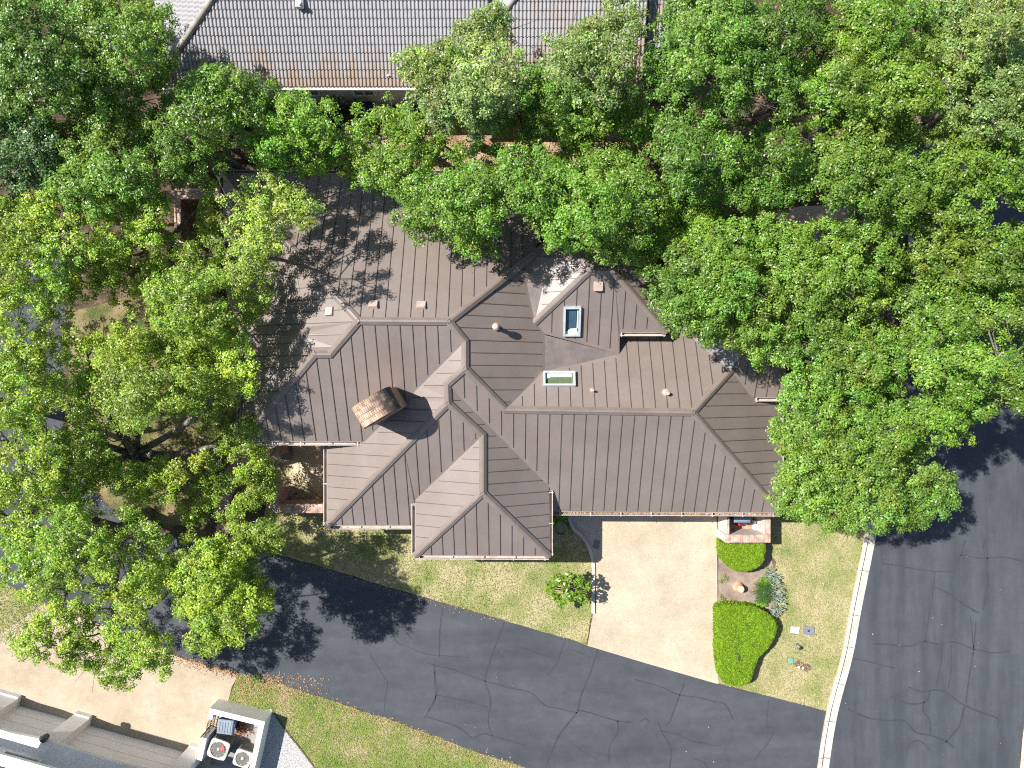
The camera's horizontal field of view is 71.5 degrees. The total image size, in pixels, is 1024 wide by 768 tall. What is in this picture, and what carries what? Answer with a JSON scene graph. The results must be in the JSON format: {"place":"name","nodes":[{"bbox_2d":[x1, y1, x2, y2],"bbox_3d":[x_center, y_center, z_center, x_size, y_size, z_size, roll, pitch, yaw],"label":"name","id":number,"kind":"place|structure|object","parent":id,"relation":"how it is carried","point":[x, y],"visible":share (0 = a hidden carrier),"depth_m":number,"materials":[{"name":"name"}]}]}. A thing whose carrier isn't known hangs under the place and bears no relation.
{"place":"outdoors","nodes":[
{"label":"outdoors","id":0,"kind":"place"},
{"bbox_2d":[0,582,42,634],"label":"lawn","id":1,"kind":"structure","parent":0,"point":[14,610],"depth_m":30.00,"materials":[{"name":"green plant"}]},
{"bbox_2d":[0,605,237,767],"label":"driveway","id":2,"kind":"structure","parent":0,"point":[173,712],"depth_m":29.99,"materials":[{"name":"beige concrete"}]},
{"bbox_2d":[68,291,236,525],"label":"lawn","id":3,"kind":"structure","parent":0,"point":[164,514],"depth_m":30.00,"materials":[{"name":"green plant"}]},
{"bbox_2d":[174,188,219,244],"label":"patio","id":4,"kind":"structure","parent":0,"point":[191,189],"depth_m":29.99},
{"bbox_2d":[210,716,258,767],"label":"yard paving","id":5,"kind":"structure","parent":0,"point":[227,762],"depth_m":29.98,"materials":[{"name":"white concrete"}]},
{"bbox_2d":[207,733,236,760],"bbox_3d":[-12.060,15.009,29.581,0.800,0.798,0.800,20,90,0],"label":"air conditioner","id":6,"kind":"object","parent":5,"relation":"on","point":[220,747],"visible":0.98,"depth_m":29.22,"materials":[{"name":"white metal"}]},
{"bbox_2d":[217,717,238,734],"bbox_3d":[-11.758,14.103,29.586,0.720,0.828,0.600,8,90,0],"label":"wheeled bin","id":7,"kind":"object","parent":5,"relation":"on","point":[227,726],"visible":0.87,"depth_m":29.19,"materials":[{"name":"plastic"}]},
{"bbox_2d":[232,721,252,741],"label":"fallen leaves","id":8,"kind":"object","parent":5,"relation":"on","point":[242,725],"visible":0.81,"depth_m":29.83,"materials":[{"name":"brown plant"}]},
{"bbox_2d":[233,741,254,767],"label":"air conditioner","id":9,"kind":"object","parent":5,"relation":"on","point":[243,755],"visible":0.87,"depth_m":29.32,"materials":[{"name":"white metal"}]},
{"bbox_2d":[214,445,275,538],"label":"path","id":10,"kind":"structure","parent":0,"point":[245,460],"depth_m":29.99,"materials":[{"name":"concrete"}]},
{"bbox_2d":[260,709,313,767],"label":"gravel bed","id":11,"kind":"object","parent":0,"point":[281,749],"visible":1,"depth_m":29.99,"materials":[{"name":"white gravel"}]},
{"bbox_2d":[276,445,322,497],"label":"patio","id":12,"kind":"structure","parent":0,"point":[305,465],"depth_m":29.99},
{"bbox_2d":[281,445,292,459],"bbox_3d":[-9.465,2.850,29.930,0.450,0.140,0.660,0,90,0],"label":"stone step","id":13,"kind":"object","parent":12,"relation":"on","point":[288,456],"visible":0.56,"depth_m":29.86,"materials":[{"name":"stone"}]},
{"bbox_2d":[230,674,523,767],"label":"lawn","id":14,"kind":"structure","parent":0,"point":[301,739],"depth_m":30.00,"materials":[{"name":"green plant"}]},
{"bbox_2d":[272,710,314,767],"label":"lawn edging","id":15,"kind":"object","parent":14,"relation":"on","point":[292,739],"visible":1,"depth_m":29.96,"materials":[{"name":"concrete"}]},
{"bbox_2d":[0,235,825,767],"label":"road","id":16,"kind":"structure","parent":0,"point":[540,701],"depth_m":29.99,"materials":[{"name":"grey asphalt"}]},
{"bbox_2d":[264,463,591,644],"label":"lawn","id":17,"kind":"structure","parent":0,"point":[446,575],"depth_m":30.00,"materials":[{"name":"green plant"}]},
{"bbox_2d":[553,515,568,535],"bbox_3d":[1.945,5.796,29.538,0.837,0.960,1.067,0,90,0],"label":"shrub","id":18,"kind":"object","parent":17,"relation":"on","point":[560,528],"visible":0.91,"depth_m":29.58,"materials":[{"name":"green plant"}]},
{"bbox_2d":[543,571,591,608],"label":"young tree","id":19,"kind":"object","parent":17,"relation":"on","point":[570,595],"visible":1,"depth_m":28.66,"materials":[{"name":"green plant"}]},
{"bbox_2d":[244,152,639,186],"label":"path","id":20,"kind":"structure","parent":0,"point":[354,168],"depth_m":30.00,"materials":[{"name":"grey concrete"}]},
{"bbox_2d":[335,118,660,169],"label":"bare earth","id":21,"kind":"structure","parent":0,"point":[490,139],"depth_m":29.99,"materials":[{"name":"brown soil"}]},
{"bbox_2d":[0,0,1023,767],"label":"ground","id":22,"kind":"structure","parent":0,"point":[208,526],"depth_m":30.00,"materials":[{"name":"green plant"}]},
{"bbox_2d":[0,279,74,510],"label":"live oak","id":23,"kind":"object","parent":22,"relation":"on","point":[14,411],"visible":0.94,"depth_m":23.26,"materials":[{"name":"green plant"}]},
{"bbox_2d":[0,103,75,207],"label":"live oak","id":24,"kind":"object","parent":22,"relation":"on","point":[22,158],"visible":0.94,"depth_m":22.37,"materials":[{"name":"green plant"}]},
{"bbox_2d":[0,0,98,128],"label":"live oak","id":25,"kind":"object","parent":22,"relation":"on","point":[21,67],"visible":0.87,"depth_m":21.06,"materials":[{"name":"green plant"}]},
{"bbox_2d":[0,185,117,320],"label":"live oak","id":26,"kind":"object","parent":22,"relation":"on","point":[29,237],"visible":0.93,"depth_m":22.94,"materials":[{"name":"green plant"}]},
{"bbox_2d":[0,492,176,694],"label":"live oak","id":27,"kind":"object","parent":22,"relation":"on","point":[103,548],"visible":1,"depth_m":24.48,"materials":[{"name":"green plant"}]},
{"bbox_2d":[0,689,200,767],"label":"stucco house","id":28,"kind":"structure","parent":22,"relation":"on","point":[30,738],"depth_m":28.68,"materials":[{"name":"paint"}]},
{"bbox_2d":[2,749,42,762],"bbox_3d":[-18.675,14.212,26.710,1.500,1.020,0.060,16,90,0],"label":"window","id":29,"kind":"structure","parent":28,"relation":"in","point":[5,751],"depth_m":27.14,"materials":[{"name":"white paint"}]},
{"bbox_2d":[0,706,66,735],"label":"flat roof","id":30,"kind":"structure","parent":28,"relation":"in","point":[24,720],"depth_m":29.16,"materials":[{"name":"paint"}]},
{"bbox_2d":[67,726,182,767],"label":"garage door","id":31,"kind":"structure","parent":28,"relation":"in","point":[95,740],"depth_m":29.14,"materials":[{"name":"paint"}]},
{"bbox_2d":[33,0,181,224],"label":"live oak","id":32,"kind":"object","parent":22,"relation":"on","point":[108,105],"visible":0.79,"depth_m":22.18,"materials":[{"name":"green plant"}]},
{"bbox_2d":[22,306,282,529],"bbox_3d":[-13.710,1.459,26.021,10.388,8.157,8.537,0,90,0],"label":"live oak","id":33,"kind":"object","parent":22,"relation":"on","point":[139,402],"visible":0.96,"depth_m":24.76,"materials":[{"name":"green plant"}]},
{"bbox_2d":[61,170,275,353],"bbox_3d":[-12.099,-4.737,25.953,9.039,8.295,6.048,23,90,0],"label":"live oak","id":34,"kind":"object","parent":22,"relation":"on","point":[194,283],"visible":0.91,"depth_m":23.81,"materials":[{"name":"green plant"}]},
{"bbox_2d":[164,191,219,245],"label":"courtyard wall","id":35,"kind":"structure","parent":22,"relation":"on","point":[186,202],"depth_m":28.46,"materials":[{"name":"brick"}]},
{"bbox_2d":[129,56,287,197],"bbox_3d":[-10.661,-8.838,25.336,4.792,9.529,6.030,43,90,0],"label":"live oak","id":36,"kind":"object","parent":22,"relation":"on","point":[210,81],"visible":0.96,"depth_m":22.79,"materials":[{"name":"green plant"}]},
{"bbox_2d":[158,511,286,660],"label":"live oak","id":37,"kind":"object","parent":22,"relation":"on","point":[198,579],"visible":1,"depth_m":24.04,"materials":[{"name":"green plant"}]},
{"bbox_2d":[197,699,271,767],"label":"yard wall","id":38,"kind":"structure","parent":22,"relation":"on","point":[261,718],"depth_m":29.26,"materials":[{"name":"white paint"}]},
{"bbox_2d":[200,716,215,737],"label":"yard gate","id":39,"kind":"structure","parent":38,"relation":"attached to","point":[209,728],"depth_m":29.43,"materials":[{"name":"wood"}]},
{"bbox_2d":[253,675,263,682],"bbox_3d":[-10.687,12.408,29.832,0.577,0.175,0.375,33,90,0],"label":"weed tuft","id":40,"kind":"object","parent":22,"relation":"on","point":[255,678],"visible":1,"depth_m":29.83,"materials":[{"name":"green plant"}]},
{"bbox_2d":[203,165,328,304],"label":"live oak","id":41,"kind":"object","parent":22,"relation":"on","point":[293,203],"visible":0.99,"depth_m":23.23,"materials":[{"name":"green plant"}]},
{"bbox_2d":[258,445,322,512],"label":"courtyard wall","id":42,"kind":"structure","parent":22,"relation":"on","point":[284,503],"depth_m":28.50,"materials":[{"name":"brick"}]},
{"bbox_2d":[240,85,351,181],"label":"live oak","id":43,"kind":"object","parent":22,"relation":"on","point":[298,130],"visible":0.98,"depth_m":23.30,"materials":[{"name":"green plant"}]},
{"bbox_2d":[317,95,358,120],"bbox_3d":[-7.218,-11.440,29.418,1.879,1.207,0.970,-22,90,0],"label":"shrub","id":44,"kind":"object","parent":22,"relation":"on","point":[344,105],"visible":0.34,"depth_m":29.18,"materials":[{"name":"green plant"}]},
{"bbox_2d":[357,101,375,127],"bbox_3d":[-5.977,-11.108,29.460,0.650,1.076,0.850,-6,90,0],"label":"wheeled bin","id":45,"kind":"object","parent":22,"relation":"on","point":[367,105],"visible":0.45,"depth_m":28.94,"materials":[{"name":"blue plastic"}]},
{"bbox_2d":[329,91,499,199],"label":"live oak","id":46,"kind":"object","parent":22,"relation":"on","point":[384,159],"visible":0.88,"depth_m":23.84,"materials":[{"name":"green plant"}]},
{"bbox_2d":[153,0,719,104],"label":"tile roof house","id":47,"kind":"structure","parent":22,"relation":"on","point":[331,48],"depth_m":26.54,"materials":[{"name":"grey tile"}]},
{"bbox_2d":[300,91,320,95],"bbox_3d":[-8.192,-11.731,28.235,0.900,1.330,0.060,0,90,0],"label":"window","id":48,"kind":"structure","parent":47,"relation":"in","point":[315,93],"depth_m":28.74,"materials":[{"name":"black glass"}]},
{"bbox_2d":[352,91,375,95],"bbox_3d":[-5.963,-11.731,28.235,0.900,1.330,0.060,0,90,0],"label":"window","id":49,"kind":"structure","parent":47,"relation":"in","point":[356,93],"depth_m":28.74,"materials":[{"name":"black glass"}]},
{"bbox_2d":[0,446,880,767],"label":"grass","id":50,"kind":"structure","parent":22,"relation":"on","point":[576,604],"depth_m":29.97,"materials":[{"name":"green plant"}]},
{"bbox_2d":[384,151,534,264],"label":"live oak","id":51,"kind":"object","parent":22,"relation":"on","point":[449,192],"visible":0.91,"depth_m":22.52,"materials":[{"name":"green plant"}]},
{"bbox_2d":[389,0,541,150],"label":"live oak","id":52,"kind":"object","parent":22,"relation":"on","point":[471,103],"visible":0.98,"depth_m":21.90,"materials":[{"name":"green plant"}]},
{"bbox_2d":[220,169,785,560],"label":"brick house","id":53,"kind":"structure","parent":22,"relation":"on","point":[437,400],"depth_m":26.01,"materials":[{"name":"metal"}]},
{"bbox_2d":[14,107,1018,767],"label":"fallen leaves","id":54,"kind":"object","parent":22,"relation":"on","point":[304,693],"visible":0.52,"depth_m":29.98,"materials":[{"name":"brown plant"}]},
{"bbox_2d":[492,60,667,164],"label":"live oak","id":55,"kind":"object","parent":22,"relation":"on","point":[545,114],"visible":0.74,"depth_m":23.08,"materials":[{"name":"green plant"}]},
{"bbox_2d":[567,515,594,613],"bbox_3d":[3.090,7.257,29.957,0.661,0.085,4.856,-14,90,0],"label":"path edging","id":56,"kind":"object","parent":22,"relation":"on","point":[577,532],"visible":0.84,"depth_m":29.91,"materials":[{"name":"concrete"}]},
{"bbox_2d":[531,0,666,124],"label":"live oak","id":57,"kind":"object","parent":22,"relation":"on","point":[579,51],"visible":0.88,"depth_m":21.42,"materials":[{"name":"green plant"}]},
{"bbox_2d":[489,135,723,277],"bbox_3d":[2.872,-6.484,25.195,5.635,9.811,7.287,-42,90,0],"label":"live oak","id":58,"kind":"object","parent":22,"relation":"on","point":[609,194],"visible":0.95,"depth_m":22.17,"materials":[{"name":"green plant"}]},
{"bbox_2d":[636,202,808,373],"bbox_3d":[7.644,-2.655,25.549,6.674,9.101,5.309,43,90,0],"label":"live oak","id":59,"kind":"object","parent":22,"relation":"on","point":[713,289],"visible":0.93,"depth_m":22.33,"materials":[{"name":"green plant"}]},
{"bbox_2d":[638,100,818,212],"bbox_3d":[7.247,-7.495,25.052,6.108,10.096,4.244,0,90,0],"label":"live oak","id":60,"kind":"object","parent":22,"relation":"on","point":[682,156],"visible":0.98,"depth_m":22.20,"materials":[{"name":"green plant"}]},
{"bbox_2d":[637,0,848,145],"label":"live oak","id":61,"kind":"object","parent":22,"relation":"on","point":[726,57],"visible":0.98,"depth_m":20.93,"materials":[{"name":"green plant"}]},
{"bbox_2d":[717,516,769,542],"bbox_3d":[9.538,5.764,29.375,1.826,1.250,1.294,0,90,0],"label":"brick enclosure","id":62,"kind":"object","parent":22,"relation":"on","point":[726,534],"visible":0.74,"depth_m":28.78,"materials":[{"name":"beige brick"}]},
{"bbox_2d":[736,200,914,342],"bbox_3d":[10.949,-3.861,25.531,6.982,9.138,5.226,0,90,0],"label":"live oak","id":63,"kind":"object","parent":22,"relation":"on","point":[802,253],"visible":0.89,"depth_m":22.18,"materials":[{"name":"green plant"}]},
{"bbox_2d":[783,229,907,239],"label":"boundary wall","id":64,"kind":"structure","parent":22,"relation":"on","point":[849,237],"depth_m":29.00,"materials":[{"name":"brick"}]},
{"bbox_2d":[761,305,963,538],"bbox_3d":[11.995,1.332,25.793,7.412,8.615,7.856,0,90,0],"label":"live oak","id":65,"kind":"object","parent":22,"relation":"on","point":[865,378],"visible":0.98,"depth_m":22.59,"materials":[{"name":"green plant"}]},
{"bbox_2d":[817,145,919,767],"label":"kerb","id":66,"kind":"structure","parent":22,"relation":"on","point":[841,676],"depth_m":29.97,"materials":[{"name":"concrete"}]},
{"bbox_2d":[789,0,954,153],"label":"live oak","id":67,"kind":"object","parent":22,"relation":"on","point":[917,91],"visible":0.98,"depth_m":20.60,"materials":[{"name":"green plant"}]},
{"bbox_2d":[802,120,1023,239],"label":"live oak","id":68,"kind":"object","parent":22,"relation":"on","point":[881,181],"visible":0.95,"depth_m":20.99,"materials":[{"name":"green plant"}]},
{"bbox_2d":[886,258,1023,452],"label":"live oak","id":69,"kind":"object","parent":22,"relation":"on","point":[948,417],"visible":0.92,"depth_m":21.78,"materials":[{"name":"green plant"}]},
{"bbox_2d":[891,216,1023,304],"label":"live oak","id":70,"kind":"object","parent":22,"relation":"on","point":[976,256],"visible":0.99,"depth_m":21.42,"materials":[{"name":"green plant"}]},
{"bbox_2d":[892,0,1023,153],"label":"live oak","id":71,"kind":"object","parent":22,"relation":"on","point":[980,75],"visible":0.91,"depth_m":20.79,"materials":[{"name":"green plant"}]},
{"bbox_2d":[1020,732,1023,767],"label":"kerb","id":72,"kind":"structure","parent":22,"relation":"on","point":[1022,759],"depth_m":29.97,"materials":[{"name":"concrete"}]},
{"bbox_2d":[571,515,595,593],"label":"path","id":73,"kind":"structure","parent":0,"point":[585,526],"depth_m":29.99,"materials":[{"name":"concrete"}]},
{"bbox_2d":[587,516,717,683],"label":"driveway","id":74,"kind":"structure","parent":0,"point":[656,584],"depth_m":29.99,"materials":[{"name":"beige concrete"}]},
{"bbox_2d":[593,540,599,548],"bbox_3d":[3.555,6.765,29.980,0.242,0.023,0.360,13,90,0],"label":"drain grate","id":75,"kind":"object","parent":74,"relation":"on","point":[596,544],"visible":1,"depth_m":29.98,"materials":[{"name":"grey metal"}]},
{"bbox_2d":[729,516,753,528],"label":"yard paving","id":76,"kind":"structure","parent":0,"point":[732,525],"depth_m":29.98,"materials":[{"name":"brick"}]},
{"bbox_2d":[729,516,749,522],"bbox_3d":[9.382,5.408,29.460,0.670,1.076,0.520,0,90,0],"label":"wheeled bin","id":77,"kind":"object","parent":76,"relation":"on","point":[740,519],"visible":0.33,"depth_m":28.94,"materials":[{"name":"plastic"}]},
{"bbox_2d":[752,520,756,529],"bbox_3d":[10.259,5.970,29.850,0.286,0.260,0.512,0,90,0],"label":"block stack","id":78,"kind":"object","parent":76,"relation":"on","point":[754,524],"visible":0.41,"depth_m":29.72,"materials":[{"name":"white paint"}]},
{"bbox_2d":[717,537,775,679],"bbox_3d":[9.904,9.367,29.994,2.503,0.001,6.455,0,90,0],"label":"flower bed","id":79,"kind":"object","parent":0,"point":[748,579],"visible":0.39,"depth_m":29.99,"materials":[{"name":"soil"}]},
{"bbox_2d":[732,581,743,592],"bbox_3d":[9.518,8.539,29.788,0.450,0.424,0.450,0,90,0],"label":"terracotta pot","id":80,"kind":"object","parent":79,"relation":"on","point":[737,586],"visible":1,"depth_m":29.70,"materials":[{"name":"ceramic"}]},
{"bbox_2d":[715,538,765,571],"bbox_3d":[9.514,7.110,29.527,1.984,0.945,1.383,0,90,0],"label":"clipped hedge","id":81,"kind":"object","parent":79,"relation":"on","point":[741,557],"visible":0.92,"depth_m":29.14,"materials":[{"name":"green plant"}]},
{"bbox_2d":[712,600,777,686],"bbox_3d":[9.702,10.800,29.573,2.626,0.855,3.470,0,90,0],"label":"clipped hedge","id":82,"kind":"object","parent":79,"relation":"on","point":[745,633],"visible":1,"depth_m":29.25,"materials":[{"name":"green plant"}]},
{"bbox_2d":[751,574,773,607],"bbox_3d":[10.422,8.650,29.736,1.016,0.528,1.392,0,90,0],"label":"shrub","id":83,"kind":"object","parent":79,"relation":"on","point":[763,591],"visible":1,"depth_m":29.56,"materials":[{"name":"green plant"}]},
{"bbox_2d":[764,569,786,617],"bbox_3d":[10.980,8.798,29.672,0.961,0.353,2.233,0,90,0],"label":"silver shrub","id":84,"kind":"object","parent":79,"relation":"on","point":[770,576],"visible":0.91,"depth_m":29.67,"materials":[{"name":"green plant"}]},
{"bbox_2d":[718,428,882,710],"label":"lawn","id":85,"kind":"structure","parent":0,"point":[794,592],"depth_m":30.00,"materials":[{"name":"green plant"}]},
{"bbox_2d":[788,657,793,663],"bbox_3d":[11.760,11.655,29.977,0.260,0.045,0.260,0,90,0],"label":"valve cover","id":86,"kind":"object","parent":85,"relation":"on","point":[790,660],"visible":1,"depth_m":29.95,"materials":[{"name":"green plastic"}]},
{"bbox_2d":[790,626,799,633],"bbox_3d":[11.925,10.365,29.965,0.360,0.050,0.270,6,90,0],"label":"meter lid","id":87,"kind":"object","parent":85,"relation":"on","point":[793,629],"visible":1,"depth_m":29.94,"materials":[{"name":"grey concrete"}]},
{"bbox_2d":[803,626,814,634],"bbox_3d":[12.504,10.395,29.961,0.460,0.058,0.340,6,90,0],"label":"meter lid","id":88,"kind":"object","parent":85,"relation":"on","point":[808,630],"visible":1,"depth_m":29.94,"materials":[{"name":"grey metal"}]},
{"bbox_2d":[793,659,811,671],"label":"bare earth","id":89,"kind":"structure","parent":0,"point":[803,665],"depth_m":29.99,"materials":[{"name":"brown soil"}]},
{"bbox_2d":[776,205,898,227],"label":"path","id":90,"kind":"structure","parent":0,"point":[816,213],"depth_m":29.99,"materials":[{"name":"grey concrete"}]},
{"bbox_2d":[829,142,1023,767],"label":"street","id":91,"kind":"structure","parent":0,"point":[949,704],"depth_m":29.99,"materials":[{"name":"grey asphalt"}]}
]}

